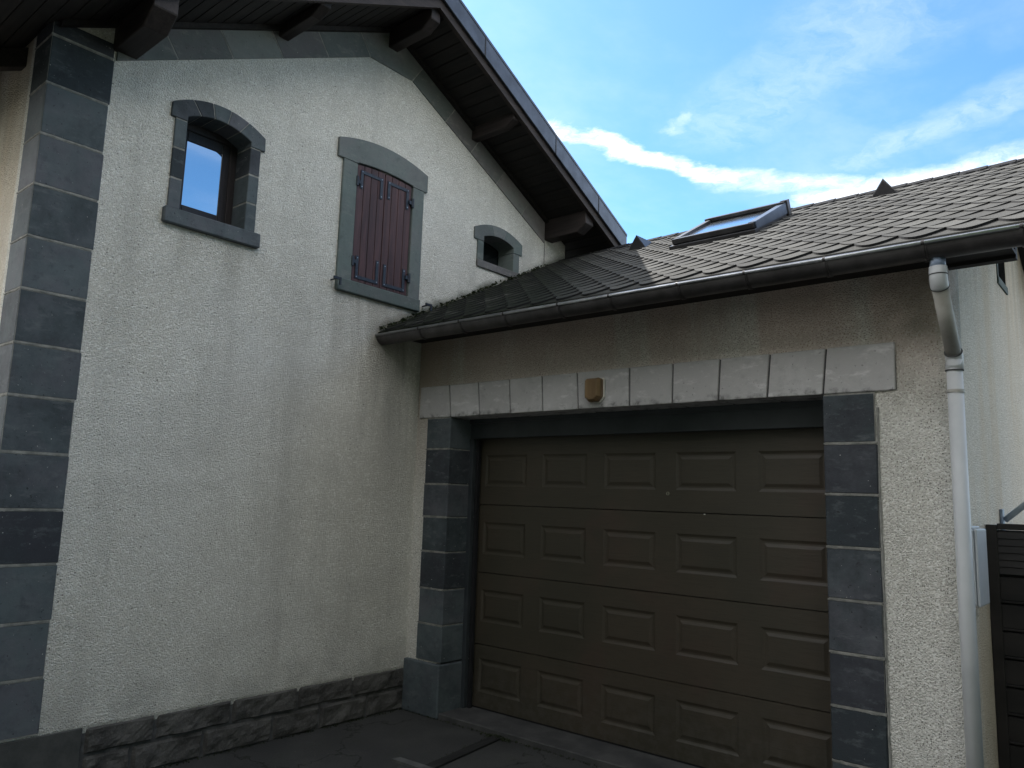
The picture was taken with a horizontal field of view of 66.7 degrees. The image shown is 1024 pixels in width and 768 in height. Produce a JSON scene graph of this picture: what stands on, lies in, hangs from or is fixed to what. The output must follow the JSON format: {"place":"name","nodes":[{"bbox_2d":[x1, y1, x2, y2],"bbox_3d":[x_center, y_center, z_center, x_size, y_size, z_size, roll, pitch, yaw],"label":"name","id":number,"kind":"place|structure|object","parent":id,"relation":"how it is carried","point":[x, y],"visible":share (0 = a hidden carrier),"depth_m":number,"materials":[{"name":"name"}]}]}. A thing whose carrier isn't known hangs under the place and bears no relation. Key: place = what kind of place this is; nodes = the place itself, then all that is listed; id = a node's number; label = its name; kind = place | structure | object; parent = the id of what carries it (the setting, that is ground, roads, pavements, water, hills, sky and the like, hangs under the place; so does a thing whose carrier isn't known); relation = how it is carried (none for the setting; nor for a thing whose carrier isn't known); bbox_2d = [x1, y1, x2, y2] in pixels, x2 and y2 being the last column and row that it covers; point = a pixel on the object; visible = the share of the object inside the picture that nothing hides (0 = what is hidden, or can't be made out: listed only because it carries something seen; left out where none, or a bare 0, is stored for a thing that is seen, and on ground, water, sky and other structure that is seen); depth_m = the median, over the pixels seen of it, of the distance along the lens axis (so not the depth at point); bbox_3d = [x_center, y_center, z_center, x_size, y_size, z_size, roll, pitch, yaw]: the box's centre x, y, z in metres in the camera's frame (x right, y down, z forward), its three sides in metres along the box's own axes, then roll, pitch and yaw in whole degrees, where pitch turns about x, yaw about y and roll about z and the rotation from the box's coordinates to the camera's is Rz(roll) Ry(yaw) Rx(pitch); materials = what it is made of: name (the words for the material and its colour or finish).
{"place":"outdoors","nodes":[
{"label":"outdoors","id":0,"kind":"place"},
{"bbox_2d":[0,0,626,767],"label":"house","id":1,"kind":"structure","parent":0,"point":[234,234],"depth_m":4.70,"materials":[{"name":"paint"}]},
{"bbox_2d":[161,100,265,248],"bbox_3d":[-1.876,-1.289,4.802,0.275,0.822,0.622,-5,-11,40],"label":"window","id":2,"kind":"structure","parent":1,"relation":"in","point":[216,154],"depth_m":4.84,"materials":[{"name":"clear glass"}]},
{"bbox_2d":[330,136,431,311],"bbox_3d":[-0.969,-1.171,5.747,0.208,1.169,0.918,-5,-11,40],"label":"shuttered window","id":3,"kind":"structure","parent":1,"relation":"in","point":[353,151],"depth_m":5.65,"materials":[{"name":"grey stone"}]},
{"bbox_2d":[474,225,521,278],"bbox_3d":[-0.190,-1.145,6.769,0.218,0.408,0.620,-5,-11,40],"label":"vent window","id":4,"kind":"structure","parent":1,"relation":"in","point":[498,252],"depth_m":6.83,"materials":[{"name":"grey stone"}]},
{"bbox_2d":[160,709,599,767],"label":"driveway","id":5,"kind":"structure","parent":0,"point":[381,740],"depth_m":4.64,"materials":[{"name":"concrete"}]},
{"bbox_2d":[161,709,606,767],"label":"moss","id":6,"kind":"object","parent":5,"relation":"on","point":[501,739],"visible":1,"depth_m":4.88,"materials":[{"name":"green plant"}]},
{"bbox_2d":[392,757,432,767],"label":"paving edge","id":7,"kind":"object","parent":5,"relation":"on","point":[405,762],"visible":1,"depth_m":4.39,"materials":[{"name":"grey concrete"}]},
{"bbox_2d":[426,735,502,767],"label":"paving joint","id":8,"kind":"object","parent":5,"relation":"on","point":[459,754],"visible":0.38,"depth_m":4.61,"materials":[{"name":"grey concrete"}]},
{"bbox_2d":[438,706,697,767],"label":"threshold apron","id":9,"kind":"object","parent":5,"relation":"on","point":[600,754],"visible":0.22,"depth_m":4.80,"materials":[{"name":"concrete"}]},
{"bbox_2d":[375,158,1023,767],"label":"garage","id":10,"kind":"structure","parent":5,"relation":"on","point":[753,496],"depth_m":4.42,"materials":[{"name":"paint"}]},
{"bbox_2d":[585,378,604,402],"bbox_3d":[0.502,0.037,4.793,0.130,0.154,0.065,-5,-11,40],"label":"wall lamp","id":11,"kind":"object","parent":10,"relation":"attached to","point":[594,390],"visible":1,"depth_m":4.76,"materials":[{"name":"brown plastic"}]},
{"bbox_2d":[472,428,832,767],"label":"garage door","id":12,"kind":"structure","parent":10,"relation":"in","point":[663,595],"depth_m":4.67,"materials":[{"name":"brown metal"}]},
{"bbox_2d":[669,199,791,249],"bbox_3d":[1.589,-1.150,5.642,0.642,0.436,0.671,-5,-11,40],"label":"roof window","id":13,"kind":"structure","parent":10,"relation":"in","point":[752,220],"depth_m":5.53,"materials":[{"name":"glass"}]},
{"bbox_2d":[971,526,989,607],"bbox_3d":[2.102,0.822,3.525,0.059,0.350,0.229,-5,-11,40],"label":"meter box","id":14,"kind":"object","parent":10,"relation":"attached to","point":[980,569],"visible":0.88,"depth_m":3.46,"materials":[{"name":"plastic"}]},
{"bbox_2d":[986,523,1023,767],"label":"gate","id":15,"kind":"structure","parent":10,"relation":"attached to","point":[1005,549],"depth_m":3.80,"materials":[{"name":"black metal"}]},
{"bbox_2d":[462,0,1023,242],"label":"sky","id":16,"kind":"structure","parent":0,"point":[679,114],"materials":[{"name":"blue"}]},
{"bbox_2d":[999,502,1023,523],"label":"handrail","id":17,"kind":"object","parent":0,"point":[1013,513],"visible":0.67,"depth_m":4.23,"materials":[{"name":"grey metal"}]}
]}

